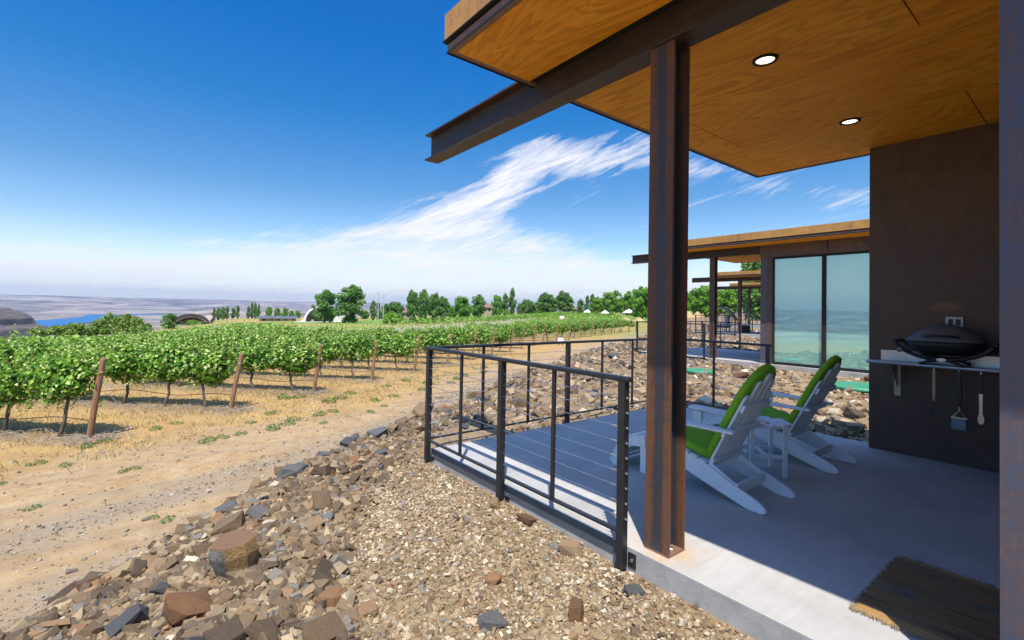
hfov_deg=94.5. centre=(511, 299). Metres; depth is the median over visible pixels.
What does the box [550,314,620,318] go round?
vine row
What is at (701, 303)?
broadleaf tree
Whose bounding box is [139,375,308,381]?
drip hose
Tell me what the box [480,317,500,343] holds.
grapevine
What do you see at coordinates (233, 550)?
rock
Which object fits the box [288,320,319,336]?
grapevine
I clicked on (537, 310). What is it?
broadleaf tree
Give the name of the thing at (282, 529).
rock
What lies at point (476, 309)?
broadleaf tree
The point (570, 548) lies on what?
rock
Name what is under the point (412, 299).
broadleaf tree
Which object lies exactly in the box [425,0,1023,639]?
cabin
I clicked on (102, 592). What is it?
rock
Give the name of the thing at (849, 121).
recessed light
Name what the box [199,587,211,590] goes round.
rock
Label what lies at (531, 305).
broadleaf tree
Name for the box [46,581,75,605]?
rock
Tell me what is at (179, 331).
grapevine
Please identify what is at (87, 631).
rock
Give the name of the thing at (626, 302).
broadleaf tree
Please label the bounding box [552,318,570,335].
grapevine
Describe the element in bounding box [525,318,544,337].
grapevine
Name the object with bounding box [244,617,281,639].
rock
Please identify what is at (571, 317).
vine row
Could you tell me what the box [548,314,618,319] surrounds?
vine row
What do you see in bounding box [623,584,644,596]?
rock
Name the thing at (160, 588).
rock
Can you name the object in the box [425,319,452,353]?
grapevine
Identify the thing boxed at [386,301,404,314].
broadleaf tree
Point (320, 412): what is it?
weed
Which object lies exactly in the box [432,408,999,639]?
patio
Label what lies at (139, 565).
rock
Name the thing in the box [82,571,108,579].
rock
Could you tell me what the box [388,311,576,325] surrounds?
vine row
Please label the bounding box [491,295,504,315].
broadleaf tree
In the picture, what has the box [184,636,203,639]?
rock
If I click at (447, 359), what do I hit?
vine post
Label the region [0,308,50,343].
cliff
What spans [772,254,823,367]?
window
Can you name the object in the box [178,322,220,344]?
grapevine
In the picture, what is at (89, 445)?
weed
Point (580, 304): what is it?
broadleaf tree
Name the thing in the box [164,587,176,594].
rock
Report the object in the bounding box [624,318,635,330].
grapevine
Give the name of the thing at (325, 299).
broadleaf tree
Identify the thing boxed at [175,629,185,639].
rock
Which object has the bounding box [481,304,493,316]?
house
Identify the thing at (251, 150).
sky
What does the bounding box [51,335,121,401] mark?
grapevine
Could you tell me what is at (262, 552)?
rock
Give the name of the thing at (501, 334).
grapevine
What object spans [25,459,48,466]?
weed
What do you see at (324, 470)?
rock
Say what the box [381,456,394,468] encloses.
rock
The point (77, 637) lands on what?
rock
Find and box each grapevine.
[0,325,31,366]
[0,344,46,433]
[11,326,66,399]
[15,329,101,436]
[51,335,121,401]
[92,331,153,403]
[108,324,140,346]
[111,328,159,348]
[122,332,168,384]
[128,329,204,405]
[136,327,169,344]
[146,320,183,343]
[158,322,212,386]
[165,322,192,336]
[173,331,237,407]
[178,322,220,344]
[187,325,220,336]
[189,323,245,386]
[193,320,221,334]
[199,323,249,348]
[209,318,250,344]
[217,316,252,333]
[226,332,283,389]
[234,324,272,334]
[236,323,275,375]
[240,324,278,337]
[264,327,311,376]
[265,332,320,390]
[267,319,293,336]
[273,325,305,346]
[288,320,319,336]
[296,324,331,367]
[303,327,343,378]
[315,318,347,337]
[325,323,362,368]
[331,322,378,379]
[338,320,369,335]
[355,321,380,334]
[356,328,387,369]
[362,318,397,362]
[378,318,401,355]
[379,326,421,370]
[390,323,421,363]
[399,321,431,349]
[415,324,452,364]
[422,326,448,357]
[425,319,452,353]
[446,320,476,358]
[447,322,470,350]
[460,318,485,343]
[466,322,483,343]
[468,319,493,353]
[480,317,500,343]
[489,324,510,351]
[499,317,526,348]
[514,319,536,345]
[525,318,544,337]
[528,318,545,337]
[541,319,556,340]
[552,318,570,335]
[568,319,581,337]
[577,319,591,335]
[588,317,602,334]
[600,319,612,333]
[608,317,621,331]
[617,316,629,330]
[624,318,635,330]
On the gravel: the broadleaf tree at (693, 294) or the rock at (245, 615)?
the rock at (245, 615)
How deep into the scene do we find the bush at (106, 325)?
108.51 m
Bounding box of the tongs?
[978,374,983,423]
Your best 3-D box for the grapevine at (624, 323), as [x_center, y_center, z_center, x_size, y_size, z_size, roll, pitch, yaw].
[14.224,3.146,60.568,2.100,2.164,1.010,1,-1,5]
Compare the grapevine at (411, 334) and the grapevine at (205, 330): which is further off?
the grapevine at (411, 334)
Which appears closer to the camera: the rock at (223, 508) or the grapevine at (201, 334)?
the rock at (223, 508)
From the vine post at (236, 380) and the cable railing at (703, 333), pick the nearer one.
the vine post at (236, 380)
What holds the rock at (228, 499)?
on the gravel
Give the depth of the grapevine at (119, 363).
13.00 m
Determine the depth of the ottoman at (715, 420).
5.60 m
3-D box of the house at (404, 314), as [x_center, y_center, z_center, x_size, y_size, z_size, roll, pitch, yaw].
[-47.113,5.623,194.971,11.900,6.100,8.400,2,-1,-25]
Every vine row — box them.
[0,323,262,345]
[0,323,283,349]
[0,325,299,352]
[2,323,288,351]
[14,323,274,346]
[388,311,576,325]
[484,312,614,321]
[528,316,611,319]
[534,316,614,320]
[542,315,617,319]
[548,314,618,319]
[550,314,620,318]
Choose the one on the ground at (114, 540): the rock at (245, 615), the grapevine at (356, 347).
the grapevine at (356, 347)
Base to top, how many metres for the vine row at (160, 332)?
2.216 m
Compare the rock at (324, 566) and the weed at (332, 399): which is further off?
the weed at (332, 399)
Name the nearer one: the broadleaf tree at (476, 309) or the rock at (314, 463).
the rock at (314, 463)
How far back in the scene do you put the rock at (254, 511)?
4.00 m
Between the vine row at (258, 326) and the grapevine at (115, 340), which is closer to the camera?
the grapevine at (115, 340)
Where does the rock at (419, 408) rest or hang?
on the rubble bed
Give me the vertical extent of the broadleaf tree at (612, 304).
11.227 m
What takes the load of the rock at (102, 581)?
on the rubble
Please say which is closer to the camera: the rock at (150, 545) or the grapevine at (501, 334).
the rock at (150, 545)
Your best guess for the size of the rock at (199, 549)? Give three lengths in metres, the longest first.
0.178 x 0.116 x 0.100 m
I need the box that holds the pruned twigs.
[0,360,457,452]
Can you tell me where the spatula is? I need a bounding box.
[929,370,935,416]
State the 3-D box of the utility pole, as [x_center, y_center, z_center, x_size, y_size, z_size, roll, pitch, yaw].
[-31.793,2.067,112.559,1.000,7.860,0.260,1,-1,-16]
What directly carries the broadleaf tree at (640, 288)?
on the ground at (114, 540)
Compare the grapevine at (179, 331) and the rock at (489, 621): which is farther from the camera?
the grapevine at (179, 331)
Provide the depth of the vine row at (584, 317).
100.68 m
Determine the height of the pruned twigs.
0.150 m
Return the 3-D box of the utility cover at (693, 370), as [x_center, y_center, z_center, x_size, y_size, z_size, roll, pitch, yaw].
[5.037,2.021,12.711,0.800,0.325,0.800,2,-1,-38]
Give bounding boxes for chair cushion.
[686,364,775,457]
[759,355,841,430]
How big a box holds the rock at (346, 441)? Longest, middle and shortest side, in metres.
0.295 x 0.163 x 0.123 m
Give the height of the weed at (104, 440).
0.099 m
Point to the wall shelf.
(895, 360)
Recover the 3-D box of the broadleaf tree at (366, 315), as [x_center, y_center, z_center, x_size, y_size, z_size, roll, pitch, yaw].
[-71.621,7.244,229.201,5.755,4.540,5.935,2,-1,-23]
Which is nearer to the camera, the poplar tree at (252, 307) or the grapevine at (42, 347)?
the grapevine at (42, 347)
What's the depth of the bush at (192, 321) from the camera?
137.64 m
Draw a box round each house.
[393,308,408,319]
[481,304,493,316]
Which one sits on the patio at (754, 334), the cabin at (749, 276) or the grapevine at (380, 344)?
the cabin at (749, 276)
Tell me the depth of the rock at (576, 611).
2.60 m
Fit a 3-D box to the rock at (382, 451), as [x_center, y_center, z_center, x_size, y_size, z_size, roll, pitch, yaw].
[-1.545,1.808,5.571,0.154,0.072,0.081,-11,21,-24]
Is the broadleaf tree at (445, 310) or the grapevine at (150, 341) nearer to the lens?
the grapevine at (150, 341)
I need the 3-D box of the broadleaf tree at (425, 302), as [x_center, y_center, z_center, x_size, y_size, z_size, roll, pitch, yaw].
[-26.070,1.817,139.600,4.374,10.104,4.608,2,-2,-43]
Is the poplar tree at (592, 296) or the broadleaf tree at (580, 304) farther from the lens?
the poplar tree at (592, 296)
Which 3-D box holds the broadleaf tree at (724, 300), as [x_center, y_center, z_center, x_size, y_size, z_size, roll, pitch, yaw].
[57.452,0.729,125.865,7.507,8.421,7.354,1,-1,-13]
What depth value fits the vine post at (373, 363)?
18.18 m
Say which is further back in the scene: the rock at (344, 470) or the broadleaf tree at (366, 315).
the broadleaf tree at (366, 315)
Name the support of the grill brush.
hanging from the wall shelf
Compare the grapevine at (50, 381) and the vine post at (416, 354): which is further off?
the vine post at (416, 354)
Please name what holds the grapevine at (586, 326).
on the ground at (114, 540)
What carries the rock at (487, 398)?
on the ground at (114, 540)
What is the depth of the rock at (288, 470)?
4.97 m
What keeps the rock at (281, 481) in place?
on the rubble
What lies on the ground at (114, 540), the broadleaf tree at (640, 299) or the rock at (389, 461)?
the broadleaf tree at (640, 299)
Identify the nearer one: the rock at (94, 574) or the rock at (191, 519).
the rock at (94, 574)
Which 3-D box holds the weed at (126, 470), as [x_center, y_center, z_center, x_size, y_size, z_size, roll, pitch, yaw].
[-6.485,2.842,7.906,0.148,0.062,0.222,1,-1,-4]
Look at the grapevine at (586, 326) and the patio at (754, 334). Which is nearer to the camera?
the patio at (754, 334)
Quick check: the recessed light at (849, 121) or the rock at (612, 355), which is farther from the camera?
the rock at (612, 355)
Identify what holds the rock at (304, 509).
on the rubble
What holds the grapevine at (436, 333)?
on the ground at (114, 540)
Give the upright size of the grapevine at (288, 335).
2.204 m
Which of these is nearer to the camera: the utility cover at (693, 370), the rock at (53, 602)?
the rock at (53, 602)
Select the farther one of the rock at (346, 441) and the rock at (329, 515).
the rock at (346, 441)
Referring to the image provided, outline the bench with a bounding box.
[742,320,749,332]
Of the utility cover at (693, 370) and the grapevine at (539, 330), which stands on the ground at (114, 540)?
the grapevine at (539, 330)
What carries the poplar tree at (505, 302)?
on the ground at (114, 540)
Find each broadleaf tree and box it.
[160,313,177,328]
[265,306,272,315]
[274,307,280,315]
[281,307,288,315]
[294,310,301,317]
[311,289,336,322]
[334,284,365,322]
[360,310,369,318]
[380,303,390,318]
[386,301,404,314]
[406,290,421,321]
[417,289,430,321]
[428,292,440,320]
[439,296,450,319]
[447,306,456,317]
[453,296,472,318]
[470,294,486,316]
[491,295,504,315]
[516,303,524,314]
[522,299,529,313]
[524,301,536,313]
[535,300,542,312]
[538,292,557,312]
[556,290,574,311]
[577,299,583,313]
[589,297,603,314]
[601,290,623,314]
[622,291,633,314]
[631,286,642,309]
[631,287,647,318]
[687,292,695,314]
[689,288,700,313]
[691,285,719,316]
[717,289,737,316]
[734,262,760,320]
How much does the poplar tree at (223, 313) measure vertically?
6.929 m
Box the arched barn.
[176,313,216,327]
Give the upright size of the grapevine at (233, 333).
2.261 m
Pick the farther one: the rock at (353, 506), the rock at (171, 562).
the rock at (353, 506)
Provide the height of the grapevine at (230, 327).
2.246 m
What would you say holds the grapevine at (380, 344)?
on the ground at (114, 540)
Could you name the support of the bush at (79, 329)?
on the ground at (114, 540)
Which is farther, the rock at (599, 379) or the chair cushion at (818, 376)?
the rock at (599, 379)
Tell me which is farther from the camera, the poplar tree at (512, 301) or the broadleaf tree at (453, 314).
the poplar tree at (512, 301)
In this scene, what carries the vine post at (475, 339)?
on the ground at (114, 540)
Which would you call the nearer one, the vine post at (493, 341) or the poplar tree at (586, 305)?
the vine post at (493, 341)
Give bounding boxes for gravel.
[39,451,755,639]
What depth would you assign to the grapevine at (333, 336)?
21.22 m
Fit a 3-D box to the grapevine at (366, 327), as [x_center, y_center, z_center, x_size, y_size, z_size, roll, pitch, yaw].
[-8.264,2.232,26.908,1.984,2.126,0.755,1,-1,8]
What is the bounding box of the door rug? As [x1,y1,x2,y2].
[849,555,999,639]
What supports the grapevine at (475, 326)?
on the ground at (114, 540)
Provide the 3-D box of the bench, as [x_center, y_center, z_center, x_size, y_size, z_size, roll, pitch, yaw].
[15.662,1.774,31.747,0.470,0.850,1.400,1,-1,22]
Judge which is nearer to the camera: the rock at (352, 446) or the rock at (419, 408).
the rock at (352, 446)
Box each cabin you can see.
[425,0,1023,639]
[631,219,869,372]
[691,270,760,333]
[717,282,760,324]
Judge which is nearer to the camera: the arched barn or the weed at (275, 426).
the weed at (275, 426)
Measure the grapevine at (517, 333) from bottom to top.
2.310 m
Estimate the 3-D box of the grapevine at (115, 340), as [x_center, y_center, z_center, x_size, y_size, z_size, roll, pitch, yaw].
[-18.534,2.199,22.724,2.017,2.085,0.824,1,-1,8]
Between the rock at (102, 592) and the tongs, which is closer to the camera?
the rock at (102, 592)
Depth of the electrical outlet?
5.00 m
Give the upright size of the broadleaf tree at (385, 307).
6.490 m
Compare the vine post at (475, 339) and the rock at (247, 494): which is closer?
the rock at (247, 494)
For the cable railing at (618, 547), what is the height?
1.248 m
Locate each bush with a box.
[30,322,92,335]
[85,312,153,335]
[186,319,198,324]
[382,311,402,323]
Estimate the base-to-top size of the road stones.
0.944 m
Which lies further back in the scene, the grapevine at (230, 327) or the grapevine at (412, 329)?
the grapevine at (412, 329)
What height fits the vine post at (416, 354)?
1.815 m
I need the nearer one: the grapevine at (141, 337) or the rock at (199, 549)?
the rock at (199, 549)
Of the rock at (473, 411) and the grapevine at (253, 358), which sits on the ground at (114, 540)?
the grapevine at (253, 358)
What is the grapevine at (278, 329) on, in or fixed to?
on the ground at (114, 540)
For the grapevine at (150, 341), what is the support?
on the ground at (114, 540)
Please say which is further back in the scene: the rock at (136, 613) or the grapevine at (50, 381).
the grapevine at (50, 381)
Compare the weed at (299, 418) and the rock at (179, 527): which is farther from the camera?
the weed at (299, 418)
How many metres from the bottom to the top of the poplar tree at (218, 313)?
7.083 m
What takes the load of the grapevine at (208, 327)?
on the ground at (114, 540)
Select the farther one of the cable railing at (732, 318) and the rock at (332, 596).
the cable railing at (732, 318)
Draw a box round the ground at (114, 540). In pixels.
[0,294,868,639]
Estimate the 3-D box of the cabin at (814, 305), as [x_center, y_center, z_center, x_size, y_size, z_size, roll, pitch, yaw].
[9.290,0.031,14.968,5.266,3.844,10.810,2,-1,-38]
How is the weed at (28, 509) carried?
on the ground at (114, 540)
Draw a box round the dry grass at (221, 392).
[0,347,541,480]
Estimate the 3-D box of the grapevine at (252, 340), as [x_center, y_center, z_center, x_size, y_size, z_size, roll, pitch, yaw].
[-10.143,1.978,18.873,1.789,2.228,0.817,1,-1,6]
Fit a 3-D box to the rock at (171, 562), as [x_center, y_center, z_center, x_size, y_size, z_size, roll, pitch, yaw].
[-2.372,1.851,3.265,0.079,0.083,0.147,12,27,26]
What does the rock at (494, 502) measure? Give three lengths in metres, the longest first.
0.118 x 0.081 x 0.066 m
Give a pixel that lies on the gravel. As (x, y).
(569, 629)
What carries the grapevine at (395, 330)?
on the ground at (114, 540)
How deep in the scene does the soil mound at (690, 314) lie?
100.52 m
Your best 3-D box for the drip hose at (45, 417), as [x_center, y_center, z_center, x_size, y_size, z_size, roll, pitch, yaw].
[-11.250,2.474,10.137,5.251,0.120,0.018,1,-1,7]
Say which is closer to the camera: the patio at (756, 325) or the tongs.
the tongs
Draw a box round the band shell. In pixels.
[295,307,343,321]
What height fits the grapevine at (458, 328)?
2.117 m
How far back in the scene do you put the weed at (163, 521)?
6.23 m
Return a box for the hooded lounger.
[707,307,737,331]
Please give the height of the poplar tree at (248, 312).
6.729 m
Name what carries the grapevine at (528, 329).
on the ground at (114, 540)
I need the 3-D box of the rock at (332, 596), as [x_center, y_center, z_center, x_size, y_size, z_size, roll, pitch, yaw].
[-1.048,1.709,2.727,0.168,0.067,0.133,-8,2,22]
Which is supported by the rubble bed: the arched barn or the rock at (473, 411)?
the rock at (473, 411)
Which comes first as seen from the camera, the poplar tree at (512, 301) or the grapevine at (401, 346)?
the grapevine at (401, 346)
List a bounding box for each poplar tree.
[215,307,220,319]
[219,307,225,319]
[225,306,228,318]
[229,308,234,318]
[235,305,239,318]
[246,306,250,318]
[250,301,253,318]
[252,303,257,318]
[369,300,376,319]
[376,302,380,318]
[501,293,510,311]
[507,288,516,314]
[584,295,589,310]
[589,293,594,312]
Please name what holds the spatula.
hanging from the wall shelf
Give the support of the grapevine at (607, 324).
on the ground at (114, 540)
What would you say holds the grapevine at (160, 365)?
on the ground at (114, 540)
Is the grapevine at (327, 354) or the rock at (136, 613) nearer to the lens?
the rock at (136, 613)
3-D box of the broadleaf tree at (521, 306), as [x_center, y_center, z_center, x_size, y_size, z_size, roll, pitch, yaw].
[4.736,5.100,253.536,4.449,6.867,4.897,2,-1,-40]
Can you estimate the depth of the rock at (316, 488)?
4.52 m
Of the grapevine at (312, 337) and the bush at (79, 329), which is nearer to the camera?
the grapevine at (312, 337)
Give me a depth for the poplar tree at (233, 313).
254.48 m
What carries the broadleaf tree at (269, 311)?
on the ground at (114, 540)
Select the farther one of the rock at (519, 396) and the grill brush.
the rock at (519, 396)
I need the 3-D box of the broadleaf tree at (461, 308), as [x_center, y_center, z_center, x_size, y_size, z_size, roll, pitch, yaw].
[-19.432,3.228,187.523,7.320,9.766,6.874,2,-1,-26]
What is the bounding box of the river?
[35,314,156,325]
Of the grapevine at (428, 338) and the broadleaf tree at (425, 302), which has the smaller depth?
the grapevine at (428, 338)
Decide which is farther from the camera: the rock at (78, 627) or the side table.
the side table
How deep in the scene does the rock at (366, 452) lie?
5.56 m
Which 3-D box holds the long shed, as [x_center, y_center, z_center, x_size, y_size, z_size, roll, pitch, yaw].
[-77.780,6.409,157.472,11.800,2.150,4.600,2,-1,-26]
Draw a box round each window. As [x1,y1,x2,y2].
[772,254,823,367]
[823,250,868,371]
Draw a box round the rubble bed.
[394,327,868,441]
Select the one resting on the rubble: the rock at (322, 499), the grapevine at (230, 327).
the rock at (322, 499)
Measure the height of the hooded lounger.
1.700 m
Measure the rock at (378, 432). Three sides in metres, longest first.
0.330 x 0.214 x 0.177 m
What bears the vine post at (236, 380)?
on the ground at (114, 540)
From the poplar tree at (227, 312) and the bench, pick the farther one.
the poplar tree at (227, 312)
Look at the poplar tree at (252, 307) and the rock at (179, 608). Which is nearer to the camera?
the rock at (179, 608)
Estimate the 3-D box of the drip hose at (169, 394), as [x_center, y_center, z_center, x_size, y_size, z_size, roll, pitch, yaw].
[-11.809,2.529,13.304,8.750,0.116,0.018,1,-1,7]
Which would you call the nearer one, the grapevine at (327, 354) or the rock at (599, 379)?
the rock at (599, 379)
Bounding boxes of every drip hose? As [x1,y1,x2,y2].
[0,416,88,420]
[85,389,230,394]
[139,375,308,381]
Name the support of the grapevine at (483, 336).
on the ground at (114, 540)
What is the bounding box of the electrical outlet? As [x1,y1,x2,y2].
[946,317,963,326]
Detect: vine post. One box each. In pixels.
[86,358,135,438]
[228,353,266,409]
[312,344,341,391]
[370,341,395,379]
[413,335,425,370]
[446,335,464,363]
[470,331,476,359]
[491,329,501,354]
[509,329,513,351]
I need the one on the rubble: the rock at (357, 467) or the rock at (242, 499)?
the rock at (357, 467)
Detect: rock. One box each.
[38,598,63,611]
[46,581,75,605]
[67,624,87,634]
[69,634,88,639]
[74,577,94,590]
[79,625,104,639]
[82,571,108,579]
[82,596,104,606]
[91,577,108,585]
[99,584,121,597]
[104,603,148,637]
[108,558,133,581]
[113,577,126,581]
[130,558,146,577]
[137,579,152,590]
[147,540,155,548]
[148,581,170,594]
[157,554,178,572]
[162,590,213,624]
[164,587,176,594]
[175,524,185,532]
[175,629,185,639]
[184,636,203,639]
[186,512,209,523]
[191,542,212,556]
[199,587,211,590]
[202,616,246,639]
[208,530,258,577]
[209,511,222,522]
[210,510,244,535]
[213,500,239,513]
[218,582,230,590]
[221,496,236,504]
[236,497,245,501]
[237,492,252,497]
[239,610,256,622]
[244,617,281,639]
[246,505,268,518]
[248,477,261,489]
[259,479,272,486]
[259,548,268,556]
[269,615,283,627]
[274,466,283,474]
[274,525,288,533]
[276,479,286,485]
[276,607,295,620]
[277,464,307,478]
[287,502,297,509]
[296,490,306,496]
[299,507,307,512]
[301,610,346,639]
[304,515,323,529]
[308,556,322,568]
[309,460,325,467]
[309,486,322,491]
[310,465,335,475]
[312,491,332,510]
[313,557,335,584]
[314,586,345,607]
[316,451,330,455]
[322,512,333,521]
[339,437,355,446]
[341,468,348,473]
[342,503,357,509]
[347,443,358,449]
[347,455,359,461]
[348,473,360,484]
[351,465,361,470]
[363,450,370,455]
[367,427,387,437]
[376,448,386,454]
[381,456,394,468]
[388,423,398,431]
[398,422,409,428]
[412,402,433,414]
[415,424,424,431]
[466,391,480,398]
[471,408,478,415]
[475,395,491,401]
[476,609,508,631]
[484,573,502,585]
[490,497,499,508]
[512,368,522,372]
[513,391,531,407]
[516,513,537,524]
[558,539,582,557]
[568,596,584,622]
[596,378,606,383]
[607,352,619,358]
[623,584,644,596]
[733,372,749,376]
[843,407,865,419]
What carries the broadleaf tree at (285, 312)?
on the ground at (114, 540)
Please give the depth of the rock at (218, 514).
3.96 m
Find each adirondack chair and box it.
[685,373,795,514]
[732,363,857,473]
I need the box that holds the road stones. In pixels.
[0,371,510,621]
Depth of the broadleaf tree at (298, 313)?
261.89 m
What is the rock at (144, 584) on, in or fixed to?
on the rubble
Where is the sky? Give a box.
[0,0,869,309]
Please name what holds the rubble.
on the ground at (114, 540)
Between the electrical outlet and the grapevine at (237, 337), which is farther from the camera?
the grapevine at (237, 337)
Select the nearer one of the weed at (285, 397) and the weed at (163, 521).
the weed at (163, 521)
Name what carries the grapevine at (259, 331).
on the ground at (114, 540)
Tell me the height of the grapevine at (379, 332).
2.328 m
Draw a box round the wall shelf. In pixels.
[866,350,999,395]
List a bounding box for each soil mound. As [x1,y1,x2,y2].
[687,311,694,317]
[694,311,702,317]
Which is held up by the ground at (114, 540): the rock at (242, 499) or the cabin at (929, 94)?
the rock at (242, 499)
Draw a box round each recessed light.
[752,53,778,66]
[839,117,860,125]
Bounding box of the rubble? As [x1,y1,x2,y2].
[0,401,480,639]
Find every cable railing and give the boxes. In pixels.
[424,338,772,569]
[636,321,741,359]
[695,315,752,335]
[717,312,757,324]
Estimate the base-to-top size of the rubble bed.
1.225 m
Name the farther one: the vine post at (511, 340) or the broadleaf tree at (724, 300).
the broadleaf tree at (724, 300)
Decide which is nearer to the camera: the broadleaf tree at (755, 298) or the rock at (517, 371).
the rock at (517, 371)
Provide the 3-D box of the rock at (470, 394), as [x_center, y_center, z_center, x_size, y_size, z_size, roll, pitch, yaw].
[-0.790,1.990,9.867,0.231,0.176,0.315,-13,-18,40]
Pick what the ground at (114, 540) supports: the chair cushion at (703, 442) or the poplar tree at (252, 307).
the poplar tree at (252, 307)
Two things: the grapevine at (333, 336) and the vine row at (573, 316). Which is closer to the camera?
the grapevine at (333, 336)
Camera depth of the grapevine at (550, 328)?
42.38 m
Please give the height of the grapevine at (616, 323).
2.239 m
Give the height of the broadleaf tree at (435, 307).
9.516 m
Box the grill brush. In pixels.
[951,370,967,430]
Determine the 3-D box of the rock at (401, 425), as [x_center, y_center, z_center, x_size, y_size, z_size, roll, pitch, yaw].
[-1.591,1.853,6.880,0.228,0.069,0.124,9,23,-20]
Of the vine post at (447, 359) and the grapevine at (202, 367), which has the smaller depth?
the grapevine at (202, 367)
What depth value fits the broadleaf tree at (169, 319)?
131.28 m
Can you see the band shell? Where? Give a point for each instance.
(308, 316)
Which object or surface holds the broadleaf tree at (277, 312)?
on the ground at (114, 540)
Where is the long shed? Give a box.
[258,316,297,320]
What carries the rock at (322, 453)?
on the rubble
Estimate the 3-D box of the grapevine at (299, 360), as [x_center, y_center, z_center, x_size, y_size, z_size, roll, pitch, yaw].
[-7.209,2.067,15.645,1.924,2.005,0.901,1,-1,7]
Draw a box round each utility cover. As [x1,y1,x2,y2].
[687,368,715,374]
[835,381,868,393]
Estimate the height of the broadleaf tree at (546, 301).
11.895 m
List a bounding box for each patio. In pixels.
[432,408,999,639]
[641,347,868,378]
[701,331,759,337]
[731,324,759,327]
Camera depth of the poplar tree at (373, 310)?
179.73 m
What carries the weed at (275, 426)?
on the ground at (114, 540)
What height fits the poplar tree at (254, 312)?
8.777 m
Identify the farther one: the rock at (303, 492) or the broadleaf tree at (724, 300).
the broadleaf tree at (724, 300)
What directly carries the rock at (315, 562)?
on the rubble
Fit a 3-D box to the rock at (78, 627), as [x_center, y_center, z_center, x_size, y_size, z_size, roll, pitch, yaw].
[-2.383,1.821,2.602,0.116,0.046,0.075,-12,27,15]
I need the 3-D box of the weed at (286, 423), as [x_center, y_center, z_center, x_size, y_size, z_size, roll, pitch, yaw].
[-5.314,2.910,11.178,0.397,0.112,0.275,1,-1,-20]
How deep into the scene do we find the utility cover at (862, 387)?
10.27 m
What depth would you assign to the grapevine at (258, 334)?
21.81 m
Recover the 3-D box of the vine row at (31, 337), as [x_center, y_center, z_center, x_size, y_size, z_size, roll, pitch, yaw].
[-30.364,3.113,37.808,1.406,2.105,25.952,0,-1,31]
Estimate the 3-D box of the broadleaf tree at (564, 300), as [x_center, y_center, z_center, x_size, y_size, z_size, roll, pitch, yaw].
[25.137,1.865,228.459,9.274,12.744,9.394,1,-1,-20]
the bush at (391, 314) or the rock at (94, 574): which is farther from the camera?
the bush at (391, 314)
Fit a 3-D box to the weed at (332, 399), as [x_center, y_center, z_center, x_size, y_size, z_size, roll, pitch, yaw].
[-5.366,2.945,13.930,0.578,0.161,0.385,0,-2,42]
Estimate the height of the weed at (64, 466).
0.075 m
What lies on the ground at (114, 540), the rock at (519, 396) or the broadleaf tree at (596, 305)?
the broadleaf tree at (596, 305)
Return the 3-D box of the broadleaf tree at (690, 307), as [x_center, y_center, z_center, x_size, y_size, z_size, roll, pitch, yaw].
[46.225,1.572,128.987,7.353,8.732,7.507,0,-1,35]
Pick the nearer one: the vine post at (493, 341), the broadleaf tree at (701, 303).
the vine post at (493, 341)
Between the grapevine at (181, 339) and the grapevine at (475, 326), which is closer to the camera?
the grapevine at (181, 339)
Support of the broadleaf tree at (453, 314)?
on the ground at (114, 540)
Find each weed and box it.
[21,504,41,510]
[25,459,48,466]
[58,461,71,467]
[77,442,95,448]
[93,438,113,443]
[117,468,128,473]
[148,425,162,430]
[159,515,175,523]
[198,436,216,443]
[264,423,280,430]
[277,393,290,399]
[278,420,295,425]
[284,415,301,421]
[312,410,326,416]
[322,397,336,403]
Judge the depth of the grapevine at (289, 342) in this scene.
18.52 m
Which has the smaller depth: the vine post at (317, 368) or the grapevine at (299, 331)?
the vine post at (317, 368)
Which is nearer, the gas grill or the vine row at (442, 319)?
the gas grill
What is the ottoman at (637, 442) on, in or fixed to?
on the patio at (815, 555)
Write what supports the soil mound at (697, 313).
on the ground at (114, 540)
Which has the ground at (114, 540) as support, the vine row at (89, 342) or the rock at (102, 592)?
the vine row at (89, 342)
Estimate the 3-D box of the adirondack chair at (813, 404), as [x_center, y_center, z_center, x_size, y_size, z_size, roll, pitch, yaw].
[3.088,1.179,5.168,0.810,1.063,1.001,2,-1,-38]
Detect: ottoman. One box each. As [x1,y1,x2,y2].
[610,431,645,472]
[703,414,723,431]
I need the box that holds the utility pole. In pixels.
[376,292,378,323]
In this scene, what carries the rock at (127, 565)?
on the rubble
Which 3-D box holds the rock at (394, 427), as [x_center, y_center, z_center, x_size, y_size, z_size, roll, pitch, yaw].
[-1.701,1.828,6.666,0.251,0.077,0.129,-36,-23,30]
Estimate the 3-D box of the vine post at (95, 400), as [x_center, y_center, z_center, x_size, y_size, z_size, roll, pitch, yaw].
[-8.253,2.161,9.822,1.052,1.886,0.132,3,-1,-1]
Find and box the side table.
[739,416,791,477]
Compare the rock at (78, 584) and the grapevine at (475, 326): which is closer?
the rock at (78, 584)
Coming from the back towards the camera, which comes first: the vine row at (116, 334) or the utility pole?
the utility pole
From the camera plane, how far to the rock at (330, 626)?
2.38 m
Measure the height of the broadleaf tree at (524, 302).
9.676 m
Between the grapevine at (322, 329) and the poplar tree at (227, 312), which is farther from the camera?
the poplar tree at (227, 312)
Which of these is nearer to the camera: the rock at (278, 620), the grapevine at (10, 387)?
the rock at (278, 620)
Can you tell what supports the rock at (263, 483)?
on the rubble
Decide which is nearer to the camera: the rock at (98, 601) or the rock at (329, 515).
the rock at (98, 601)
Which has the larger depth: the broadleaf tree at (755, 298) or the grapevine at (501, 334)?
the broadleaf tree at (755, 298)
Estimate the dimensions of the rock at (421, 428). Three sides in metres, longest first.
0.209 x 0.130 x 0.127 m
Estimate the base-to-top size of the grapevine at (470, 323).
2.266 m
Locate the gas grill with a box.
[892,324,999,367]
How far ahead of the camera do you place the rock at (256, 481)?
5.15 m

